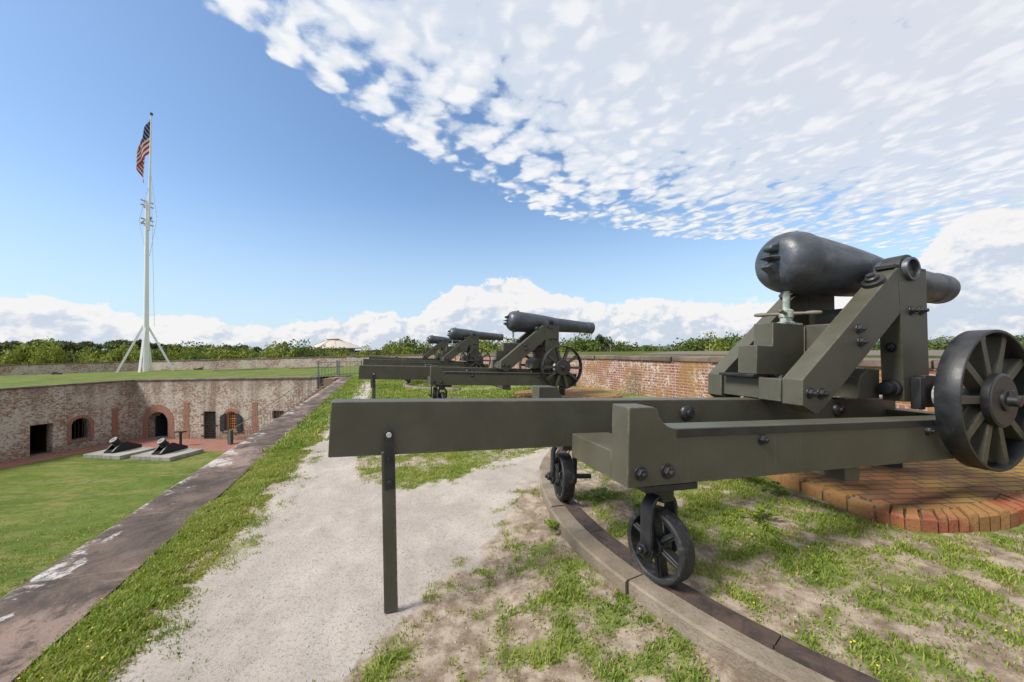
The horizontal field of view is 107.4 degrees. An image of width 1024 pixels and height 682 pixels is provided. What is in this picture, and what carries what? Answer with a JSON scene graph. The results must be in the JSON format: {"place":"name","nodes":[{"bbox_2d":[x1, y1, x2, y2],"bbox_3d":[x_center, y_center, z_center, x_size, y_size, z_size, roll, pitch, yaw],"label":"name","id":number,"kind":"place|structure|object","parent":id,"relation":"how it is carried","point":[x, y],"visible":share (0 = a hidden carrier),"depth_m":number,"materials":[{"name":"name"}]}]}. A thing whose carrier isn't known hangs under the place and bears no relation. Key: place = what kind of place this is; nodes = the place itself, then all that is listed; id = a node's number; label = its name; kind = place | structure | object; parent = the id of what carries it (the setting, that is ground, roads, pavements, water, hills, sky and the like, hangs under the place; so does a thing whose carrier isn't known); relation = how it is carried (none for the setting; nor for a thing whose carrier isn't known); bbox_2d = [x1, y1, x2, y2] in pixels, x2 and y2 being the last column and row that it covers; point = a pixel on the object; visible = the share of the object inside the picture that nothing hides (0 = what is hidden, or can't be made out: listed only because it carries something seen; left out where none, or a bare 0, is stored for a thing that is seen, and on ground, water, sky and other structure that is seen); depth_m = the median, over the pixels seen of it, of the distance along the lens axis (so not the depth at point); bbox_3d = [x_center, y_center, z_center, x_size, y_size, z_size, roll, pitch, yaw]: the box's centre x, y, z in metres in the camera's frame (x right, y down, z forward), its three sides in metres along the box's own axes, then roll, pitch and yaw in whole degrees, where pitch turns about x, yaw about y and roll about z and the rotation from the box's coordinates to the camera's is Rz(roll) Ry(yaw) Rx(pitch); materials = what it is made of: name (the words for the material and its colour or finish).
{"place":"outdoors","nodes":[
{"label":"outdoors","id":0,"kind":"place"},
{"bbox_2d":[0,448,224,597],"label":"courtyard lawn","id":1,"kind":"structure","parent":0,"point":[111,489],"depth_m":16.60,"materials":[{"name":"green plant"}]},
{"bbox_2d":[0,380,134,462],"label":"casemate wall","id":2,"kind":"structure","parent":1,"relation":"on","point":[40,420],"depth_m":25.35,"materials":[{"name":"brick"}]},
{"bbox_2d":[83,447,155,459],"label":"stone slab","id":3,"kind":"structure","parent":1,"relation":"on","point":[101,454],"depth_m":23.11,"materials":[{"name":"grey stone"}]},
{"bbox_2d":[104,437,141,452],"bbox_3d":[-24.831,6.498,24.018,0.707,0.917,1.611,-2,-1,10],"label":"mortar","id":4,"kind":"object","parent":3,"relation":"on","point":[116,445],"visible":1,"depth_m":23.61,"materials":[{"name":"black metal"}]},
{"bbox_2d":[131,448,203,461],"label":"stone slab","id":5,"kind":"structure","parent":1,"relation":"on","point":[176,455],"depth_m":22.48,"materials":[{"name":"grey stone"}]},
{"bbox_2d":[151,438,187,454],"bbox_3d":[-21.233,6.391,23.348,0.707,0.917,1.611,-2,-1,10],"label":"mortar","id":6,"kind":"object","parent":5,"relation":"on","point":[164,447],"visible":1,"depth_m":22.93,"materials":[{"name":"black metal"}]},
{"bbox_2d":[0,377,349,681],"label":"retaining wall","id":7,"kind":"structure","parent":1,"relation":"on","point":[37,610],"depth_m":2.92,"materials":[{"name":"concrete"}]},
{"bbox_2d":[134,376,323,439],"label":"casemate wall","id":8,"kind":"structure","parent":1,"relation":"on","point":[206,408],"depth_m":27.64,"materials":[{"name":"brick"}]},
{"bbox_2d":[201,411,216,437],"bbox_3d":[-22.228,6.178,27.669,1.400,2.010,0.180,-2,-1,9],"label":"iron door","id":9,"kind":"structure","parent":8,"relation":"in","point":[209,434],"depth_m":27.69,"materials":[{"name":"black metal"}]},
{"bbox_2d":[228,411,235,429],"bbox_3d":[-20.348,5.815,27.463,0.900,1.390,0.120,-2,-1,9],"label":"arched window","id":10,"kind":"structure","parent":8,"relation":"in","point":[231,415],"depth_m":27.47,"materials":[{"name":"brown"}]},
{"bbox_2d":[277,386,322,418],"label":"stone staircase","id":11,"kind":"structure","parent":1,"relation":"on","point":[314,393],"depth_m":24.39,"materials":[{"name":"grey stone"}]},
{"bbox_2d":[323,377,340,388],"bbox_3d":[-11.855,4.679,25.283,0.740,4.430,1.750,-1,-1,0],"label":"stair landing","id":12,"kind":"object","parent":1,"relation":"on","point":[327,381],"visible":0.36,"depth_m":24.45,"materials":[{"name":"stone"}]},
{"bbox_2d":[0,438,243,468],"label":"courtyard path","id":13,"kind":"structure","parent":0,"point":[221,445],"depth_m":25.57,"materials":[{"name":"brick"}]},
{"bbox_2d":[228,362,332,444],"bbox_3d":[-15.810,4.269,25.719,7.153,5.470,0.100,-1,-1,0],"label":"stair railing","id":14,"kind":"object","parent":13,"relation":"on","point":[229,436],"visible":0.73,"depth_m":25.71,"materials":[{"name":"grey metal"}]},
{"bbox_2d":[0,366,358,387],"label":"lawn","id":15,"kind":"structure","parent":0,"point":[8,381],"depth_m":34.33,"materials":[{"name":"green plant"}]},
{"bbox_2d":[115,112,173,372],"bbox_3d":[-45.221,-12.047,46.359,4.829,31.830,4.139,-2,-1,16],"label":"flagpole","id":16,"kind":"object","parent":15,"relation":"on","point":[145,353],"visible":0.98,"depth_m":45.92,"materials":[{"name":"white metal"}]},
{"bbox_2d":[136,121,149,182],"bbox_3d":[-45.050,-23.420,46.033,1.343,8.422,0.566,0,-1,0],"label":"flag","id":17,"kind":"object","parent":16,"relation":"attached to","point":[143,149],"visible":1,"depth_m":45.98,"materials":[{"name":"fabric"}]},
{"bbox_2d":[310,337,361,355],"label":"visitor building","id":18,"kind":"structure","parent":0,"point":[337,343],"depth_m":116.70,"materials":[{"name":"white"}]},
{"bbox_2d":[323,354,437,378],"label":"parapet bank","id":19,"kind":"structure","parent":0,"point":[346,376],"depth_m":61.20,"materials":[{"name":"green plant"}]},
{"bbox_2d":[0,361,137,375],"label":"parapet wall","id":20,"kind":"structure","parent":19,"relation":"on","point":[35,369],"depth_m":47.14,"materials":[{"name":"brick"}]},
{"bbox_2d":[138,354,435,370],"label":"parapet wall","id":21,"kind":"structure","parent":19,"relation":"on","point":[245,363],"depth_m":48.41,"materials":[{"name":"brick"}]},
{"bbox_2d":[258,375,581,452],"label":"grass field","id":22,"kind":"structure","parent":0,"point":[346,389],"depth_m":13.06,"materials":[{"name":"green plant"}]},
{"bbox_2d":[0,0,1023,353],"label":"sky","id":23,"kind":"structure","parent":0,"point":[360,173],"materials":[{"name":"blue"}]},
{"bbox_2d":[16,374,1023,681],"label":"terreplein","id":24,"kind":"structure","parent":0,"point":[340,640],"depth_m":2.34,"materials":[{"name":"beige sand"}]},
{"bbox_2d":[7,426,329,681],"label":"grass verge","id":25,"kind":"object","parent":24,"relation":"on","point":[137,605],"depth_m":2.58,"materials":[{"name":"green plant"}]},
{"bbox_2d":[17,439,1021,678],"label":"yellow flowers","id":26,"kind":"object","parent":25,"relation":"on","point":[689,527],"visible":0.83,"depth_m":2.40,"materials":[{"name":"yellow plant"}]},
{"bbox_2d":[317,360,361,377],"bbox_3d":[-12.721,2.042,27.591,2.981,1.150,1.494,-1,-2,-36],"label":"guard railing","id":27,"kind":"object","parent":24,"relation":"on","point":[338,368],"visible":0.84,"depth_m":26.98,"materials":[{"name":"grey metal"}]},
{"bbox_2d":[403,380,460,390],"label":"stone track","id":28,"kind":"structure","parent":24,"relation":"on","point":[406,384],"depth_m":14.96,"materials":[{"name":"stone"}]},
{"bbox_2d":[15,447,1023,681],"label":"grass","id":29,"kind":"structure","parent":24,"relation":"on","point":[924,591],"depth_m":2.31,"materials":[{"name":"green plant"}]},
{"bbox_2d":[544,519,558,530],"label":"weed plant","id":30,"kind":"object","parent":29,"relation":"on","point":[548,522],"visible":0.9,"depth_m":3.09,"materials":[{"name":"green plant"}]},
{"bbox_2d":[515,386,622,397],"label":"brick platform","id":31,"kind":"structure","parent":24,"relation":"on","point":[579,392],"depth_m":10.69,"materials":[{"name":"brown brick"}]},
{"bbox_2d":[358,310,594,398],"bbox_3d":[-0.640,0.493,9.968,6.374,2.626,2.024,-1,-1,-18],"label":"cannon","id":32,"kind":"object","parent":31,"relation":"on","point":[546,364],"visible":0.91,"depth_m":9.73,"materials":[{"name":"black metal"}]},
{"bbox_2d":[121,441,1023,681],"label":"pebbles","id":33,"kind":"object","parent":24,"relation":"on","point":[403,571],"visible":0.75,"depth_m":2.65,"materials":[{"name":"grey stone"}]},
{"bbox_2d":[589,487,612,501],"bbox_3d":[0.830,1.417,3.508,0.254,0.104,0.218,-1,-1,0],"label":"weed plant","id":34,"kind":"object","parent":24,"relation":"on","point":[605,491],"visible":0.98,"depth_m":3.51,"materials":[{"name":"green plant"}]},
{"bbox_2d":[629,500,641,508],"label":"weed plant","id":35,"kind":"object","parent":24,"relation":"on","point":[637,504],"visible":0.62,"depth_m":3.27,"materials":[{"name":"green plant"}]},
{"bbox_2d":[438,354,939,411],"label":"parapet wall","id":36,"kind":"structure","parent":24,"relation":"on","point":[669,376],"depth_m":10.66,"materials":[{"name":"brick"}]},
{"bbox_2d":[540,448,882,681],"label":"stone track","id":37,"kind":"structure","parent":24,"relation":"on","point":[747,648],"depth_m":1.95,"materials":[{"name":"stone"}]},
{"bbox_2d":[737,505,779,524],"bbox_3d":[1.970,1.381,3.026,0.275,0.096,0.263,-1,-2,-32],"label":"weed plant","id":38,"kind":"object","parent":24,"relation":"on","point":[761,510],"visible":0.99,"depth_m":3.02,"materials":[{"name":"green plant"}]},
{"bbox_2d":[758,481,792,494],"bbox_3d":[2.462,1.369,3.529,0.256,0.118,0.256,-1,-1,0],"label":"weed plant","id":39,"kind":"object","parent":24,"relation":"on","point":[773,488],"visible":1,"depth_m":3.50,"materials":[{"name":"green plant"}]},
{"bbox_2d":[766,458,1023,533],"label":"brick platform","id":40,"kind":"structure","parent":24,"relation":"on","point":[946,496],"depth_m":3.19,"materials":[{"name":"brick"}]},
{"bbox_2d":[328,231,1023,612],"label":"cannon","id":41,"kind":"object","parent":40,"relation":"on","point":[792,387],"visible":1,"depth_m":2.90,"materials":[{"name":"metal"}]},
{"bbox_3d":[-4.171,2.094,26.127,2.970,0.327,2.684,-1,-1,-19],"label":"brick platform","id":42,"kind":"object","parent":24,"relation":"on","visible":0},
{"bbox_2d":[369,335,460,360],"bbox_3d":[-6.192,0.923,25.151,6.374,2.626,2.024,-1,-1,-19],"label":"cannon","id":43,"kind":"object","parent":42,"relation":"on","point":[442,343],"visible":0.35,"depth_m":25.19,"materials":[{"name":"black metal"}]},
{"bbox_2d":[459,351,940,357],"bbox_3d":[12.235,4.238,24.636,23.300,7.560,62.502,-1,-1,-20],"label":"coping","id":44,"kind":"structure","parent":0,"point":[638,353],"depth_m":13.90,"materials":[{"name":"grey concrete"}]},
{"bbox_2d":[644,350,943,355],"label":"bank path","id":45,"kind":"structure","parent":0,"point":[930,352],"depth_m":10.27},
{"bbox_3d":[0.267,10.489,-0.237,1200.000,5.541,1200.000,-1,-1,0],"label":"land","id":46,"kind":"structure","parent":0,"visible":0},
{"bbox_2d":[2,343,19,356],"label":"cedar tree","id":47,"kind":"object","parent":46,"relation":"on","point":[11,346],"visible":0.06,"depth_m":82.19,"materials":[{"name":"green plant"}]},
{"bbox_2d":[0,340,24,355],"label":"cedar tree","id":48,"kind":"object","parent":46,"relation":"on","point":[12,342],"visible":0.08,"depth_m":83.37,"materials":[{"name":"green plant"}]},
{"bbox_2d":[0,342,39,364],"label":"bright bush","id":49,"kind":"object","parent":46,"relation":"on","point":[20,353],"visible":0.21,"depth_m":65.60,"materials":[{"name":"green plant"}]},
{"bbox_2d":[27,339,47,349],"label":"cedar tree","id":50,"kind":"object","parent":46,"relation":"on","point":[32,341],"visible":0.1,"depth_m":93.79,"materials":[{"name":"green plant"}]},
{"bbox_2d":[22,336,71,363],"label":"bright bush","id":51,"kind":"object","parent":46,"relation":"on","point":[36,353],"visible":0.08,"depth_m":65.36,"materials":[{"name":"green plant"}]},
{"bbox_2d":[35,338,68,363],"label":"bright bush","id":52,"kind":"object","parent":46,"relation":"on","point":[56,352],"visible":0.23,"depth_m":65.31,"materials":[{"name":"green plant"}]},
{"bbox_2d":[53,341,93,356],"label":"cedar tree","id":53,"kind":"object","parent":46,"relation":"on","point":[75,347],"visible":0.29,"depth_m":84.75,"materials":[{"name":"green plant"}]},
{"bbox_2d":[64,349,88,362],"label":"green bush","id":54,"kind":"object","parent":46,"relation":"on","point":[70,358],"visible":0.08,"depth_m":70.17,"materials":[{"name":"green plant"}]},
{"bbox_2d":[73,348,97,362],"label":"bright bush","id":55,"kind":"object","parent":46,"relation":"on","point":[86,355],"visible":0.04,"depth_m":69.34,"materials":[{"name":"green plant"}]},
{"bbox_2d":[76,341,99,354],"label":"cedar tree","id":56,"kind":"object","parent":46,"relation":"on","point":[89,343],"visible":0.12,"depth_m":99.49,"materials":[{"name":"green plant"}]},
{"bbox_2d":[81,351,105,362],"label":"bright bush","id":57,"kind":"object","parent":46,"relation":"on","point":[88,360],"visible":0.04,"depth_m":68.29,"materials":[{"name":"green plant"}]},
{"bbox_2d":[96,342,119,357],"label":"green bush","id":58,"kind":"object","parent":46,"relation":"on","point":[105,351],"visible":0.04,"depth_m":89.47,"materials":[{"name":"green plant"}]},
{"bbox_2d":[97,348,129,361],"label":"bright bush","id":59,"kind":"object","parent":46,"relation":"on","point":[104,356],"visible":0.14,"depth_m":65.12,"materials":[{"name":"green plant"}]},
{"bbox_2d":[106,339,127,348],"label":"cedar tree","id":60,"kind":"object","parent":46,"relation":"on","point":[120,341],"visible":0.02,"depth_m":94.97,"materials":[{"name":"green plant"}]},
{"bbox_2d":[101,341,139,361],"bbox_3d":[-67.990,6.235,65.713,6.142,12.468,6.438,-2,-2,35],"label":"bright bush","id":61,"kind":"object","parent":46,"relation":"on","point":[111,356],"visible":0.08,"depth_m":64.87,"materials":[{"name":"green plant"}]},
{"bbox_2d":[125,344,142,361],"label":"bright bush","id":62,"kind":"object","parent":46,"relation":"on","point":[136,356],"visible":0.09,"depth_m":65.29,"materials":[{"name":"green plant"}]},
{"bbox_2d":[123,339,150,350],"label":"cedar tree","id":63,"kind":"object","parent":46,"relation":"on","point":[130,342],"visible":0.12,"depth_m":87.64,"materials":[{"name":"green plant"}]},
{"bbox_2d":[150,347,171,360],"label":"green bush","id":64,"kind":"object","parent":46,"relation":"on","point":[156,358],"visible":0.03,"depth_m":72.59,"materials":[{"name":"green plant"}]},
{"bbox_2d":[150,346,174,359],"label":"green bush","id":65,"kind":"object","parent":46,"relation":"on","point":[163,350],"visible":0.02,"depth_m":85.70,"materials":[{"name":"green plant"}]},
{"bbox_2d":[152,343,181,358],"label":"cedar tree","id":66,"kind":"object","parent":46,"relation":"on","point":[168,345],"visible":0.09,"depth_m":87.65,"materials":[{"name":"green plant"}]},
{"bbox_2d":[164,344,189,359],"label":"bright bush","id":67,"kind":"object","parent":46,"relation":"on","point":[177,356],"visible":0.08,"depth_m":74.88,"materials":[{"name":"green plant"}]},
{"bbox_2d":[174,341,201,352],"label":"green bush","id":68,"kind":"object","parent":46,"relation":"on","point":[185,347],"visible":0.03,"depth_m":89.95,"materials":[{"name":"green plant"}]},
{"bbox_2d":[180,351,210,359],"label":"green bush","id":69,"kind":"object","parent":46,"relation":"on","point":[190,357],"visible":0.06,"depth_m":71.65,"materials":[{"name":"green plant"}]},
{"bbox_2d":[196,345,224,359],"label":"bright bush","id":70,"kind":"object","parent":46,"relation":"on","point":[209,352],"visible":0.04,"depth_m":78.63,"materials":[{"name":"green plant"}]},
{"bbox_2d":[198,342,223,357],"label":"green bush","id":71,"kind":"object","parent":46,"relation":"on","point":[205,348],"visible":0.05,"depth_m":83.57,"materials":[{"name":"green plant"}]},
{"bbox_2d":[216,349,249,358],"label":"bright bush","id":72,"kind":"object","parent":46,"relation":"on","point":[233,354],"visible":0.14,"depth_m":73.11,"materials":[{"name":"green plant"}]},
{"bbox_2d":[221,343,245,352],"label":"green bush","id":73,"kind":"object","parent":46,"relation":"on","point":[234,348],"visible":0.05,"depth_m":86.99,"materials":[{"name":"green plant"}]},
{"bbox_2d":[237,346,255,357],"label":"bright bush","id":74,"kind":"object","parent":46,"relation":"on","point":[250,354],"visible":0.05,"depth_m":75.17,"materials":[{"name":"green plant"}]},
{"bbox_2d":[258,341,287,357],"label":"bright bush","id":75,"kind":"object","parent":46,"relation":"on","point":[269,352],"visible":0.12,"depth_m":69.95,"materials":[{"name":"green plant"}]},
{"bbox_2d":[275,339,302,354],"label":"green bush","id":76,"kind":"object","parent":46,"relation":"on","point":[286,344],"visible":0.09,"depth_m":82.39,"materials":[{"name":"green plant"}]},
{"bbox_2d":[286,347,305,357],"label":"bright bush","id":77,"kind":"object","parent":46,"relation":"on","point":[289,354],"visible":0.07,"depth_m":67.93,"materials":[{"name":"green plant"}]},
{"bbox_2d":[292,339,314,356],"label":"green bush","id":78,"kind":"object","parent":46,"relation":"on","point":[302,351],"visible":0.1,"depth_m":68.44,"materials":[{"name":"green plant"}]},
{"bbox_2d":[307,345,331,355],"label":"green bush","id":79,"kind":"object","parent":46,"relation":"on","point":[316,350],"visible":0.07,"depth_m":83.16,"materials":[{"name":"green plant"}]},
{"bbox_2d":[314,347,328,356],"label":"green bush","id":80,"kind":"object","parent":46,"relation":"on","point":[321,353],"visible":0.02,"depth_m":68.76,"materials":[{"name":"green plant"}]},
{"bbox_2d":[323,345,337,355],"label":"bright bush","id":81,"kind":"object","parent":46,"relation":"on","point":[331,353],"visible":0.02,"depth_m":72.68,"materials":[{"name":"green plant"}]},
{"bbox_2d":[335,347,350,355],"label":"bright bush","id":82,"kind":"object","parent":46,"relation":"on","point":[347,352],"visible":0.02,"depth_m":69.31,"materials":[{"name":"green plant"}]},
{"bbox_2d":[359,343,375,355],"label":"bright bush","id":83,"kind":"object","parent":46,"relation":"on","point":[366,352],"visible":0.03,"depth_m":65.86,"materials":[{"name":"green plant"}]},
{"bbox_2d":[381,340,398,354],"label":"bright bush","id":84,"kind":"object","parent":46,"relation":"on","point":[390,351],"visible":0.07,"depth_m":66.75,"materials":[{"name":"green plant"}]},
{"bbox_2d":[393,335,415,352],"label":"green bush","id":85,"kind":"object","parent":46,"relation":"on","point":[406,344],"visible":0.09,"depth_m":84.71,"materials":[{"name":"green plant"}]},
{"bbox_2d":[401,346,418,354],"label":"bright bush","id":86,"kind":"object","parent":46,"relation":"on","point":[407,350],"visible":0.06,"depth_m":69.37,"materials":[{"name":"green plant"}]},
{"bbox_2d":[411,340,436,353],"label":"green bush","id":87,"kind":"object","parent":46,"relation":"on","point":[421,350],"visible":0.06,"depth_m":65.95,"materials":[{"name":"green plant"}]},
{"bbox_2d":[479,340,495,351],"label":"bright bush","id":88,"kind":"object","parent":46,"relation":"on","point":[487,349],"visible":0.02,"depth_m":63.44,"materials":[{"name":"green plant"}]},
{"bbox_2d":[489,336,508,351],"bbox_3d":[-1.928,4.382,61.624,4.422,10.956,4.885,-1,-1,-6],"label":"green bush","id":89,"kind":"object","parent":46,"relation":"on","point":[497,344],"visible":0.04,"depth_m":61.73,"materials":[{"name":"green plant"}]},
{"bbox_2d":[566,334,586,351],"bbox_3d":[10.396,4.150,61.298,4.591,10.791,4.903,-2,-1,13],"label":"green bush","id":90,"kind":"object","parent":46,"relation":"on","point":[578,345],"visible":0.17,"depth_m":60.31,"materials":[{"name":"green plant"}]},
{"bbox_2d":[579,333,592,351],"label":"green bush","id":91,"kind":"object","parent":46,"relation":"on","point":[586,338],"visible":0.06,"depth_m":63.23,"materials":[{"name":"green plant"}]},
{"bbox_2d":[586,340,607,351],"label":"green bush","id":92,"kind":"object","parent":46,"relation":"on","point":[595,347],"visible":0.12,"depth_m":59.12,"materials":[{"name":"green plant"}]},
{"bbox_2d":[595,334,611,351],"bbox_3d":[14.693,4.143,61.946,3.804,10.704,3.479,-1,-1,-10],"label":"cedar tree","id":93,"kind":"object","parent":46,"relation":"on","point":[598,338],"visible":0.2,"depth_m":61.44,"materials":[{"name":"green plant"}]},
{"bbox_2d":[607,339,627,351],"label":"green bush","id":94,"kind":"object","parent":46,"relation":"on","point":[619,346],"visible":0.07,"depth_m":60.24,"materials":[{"name":"green plant"}]},
{"bbox_2d":[624,342,647,350],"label":"green bush","id":95,"kind":"object","parent":46,"relation":"on","point":[631,347],"visible":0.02,"depth_m":65.84,"materials":[{"name":"green plant"}]},
{"bbox_2d":[630,344,660,350],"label":"green bush","id":96,"kind":"object","parent":46,"relation":"on","point":[649,349],"visible":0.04,"depth_m":69.27,"materials":[{"name":"green plant"}]},
{"bbox_2d":[669,338,705,350],"bbox_3d":[30.337,4.194,64.321,8.376,9.743,7.762,-3,-2,41],"label":"green bush","id":97,"kind":"object","parent":46,"relation":"on","point":[689,346],"visible":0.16,"depth_m":63.79,"materials":[{"name":"green plant"}]},
{"bbox_2d":[683,336,714,350],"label":"green bush","id":98,"kind":"object","parent":46,"relation":"on","point":[702,342],"visible":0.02,"depth_m":67.75,"materials":[{"name":"green plant"}]},
{"bbox_2d":[703,335,731,350],"bbox_3d":[33.893,4.298,61.892,6.088,10.609,6.383,-1,-1,1],"label":"bright bush","id":99,"kind":"object","parent":46,"relation":"on","point":[718,348],"visible":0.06,"depth_m":61.69,"materials":[{"name":"green plant"}]},
{"bbox_2d":[720,332,744,350],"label":"green bush","id":100,"kind":"object","parent":46,"relation":"on","point":[728,337],"visible":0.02,"depth_m":69.69,"materials":[{"name":"green plant"}]},
{"bbox_2d":[928,339,946,349],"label":"green bush","id":101,"kind":"object","parent":46,"relation":"on","point":[931,344],"visible":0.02,"depth_m":54.67,"materials":[{"name":"green plant"}]},
{"bbox_2d":[930,335,954,346],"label":"green bush","id":102,"kind":"object","parent":46,"relation":"on","point":[940,338],"visible":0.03,"depth_m":57.27,"materials":[{"name":"green plant"}]},
{"bbox_3d":[-1.415,1.862,18.256,2.970,0.327,2.684,-1,-1,-18],"label":"brick platform","id":103,"kind":"object","parent":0,"visible":0},
{"bbox_2d":[363,327,503,387],"bbox_3d":[-3.443,0.691,17.295,6.374,2.626,2.024,-1,-1,-18],"label":"cannon","id":104,"kind":"object","parent":103,"relation":"on","point":[469,341],"visible":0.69,"depth_m":17.19,"materials":[{"name":"black metal"}]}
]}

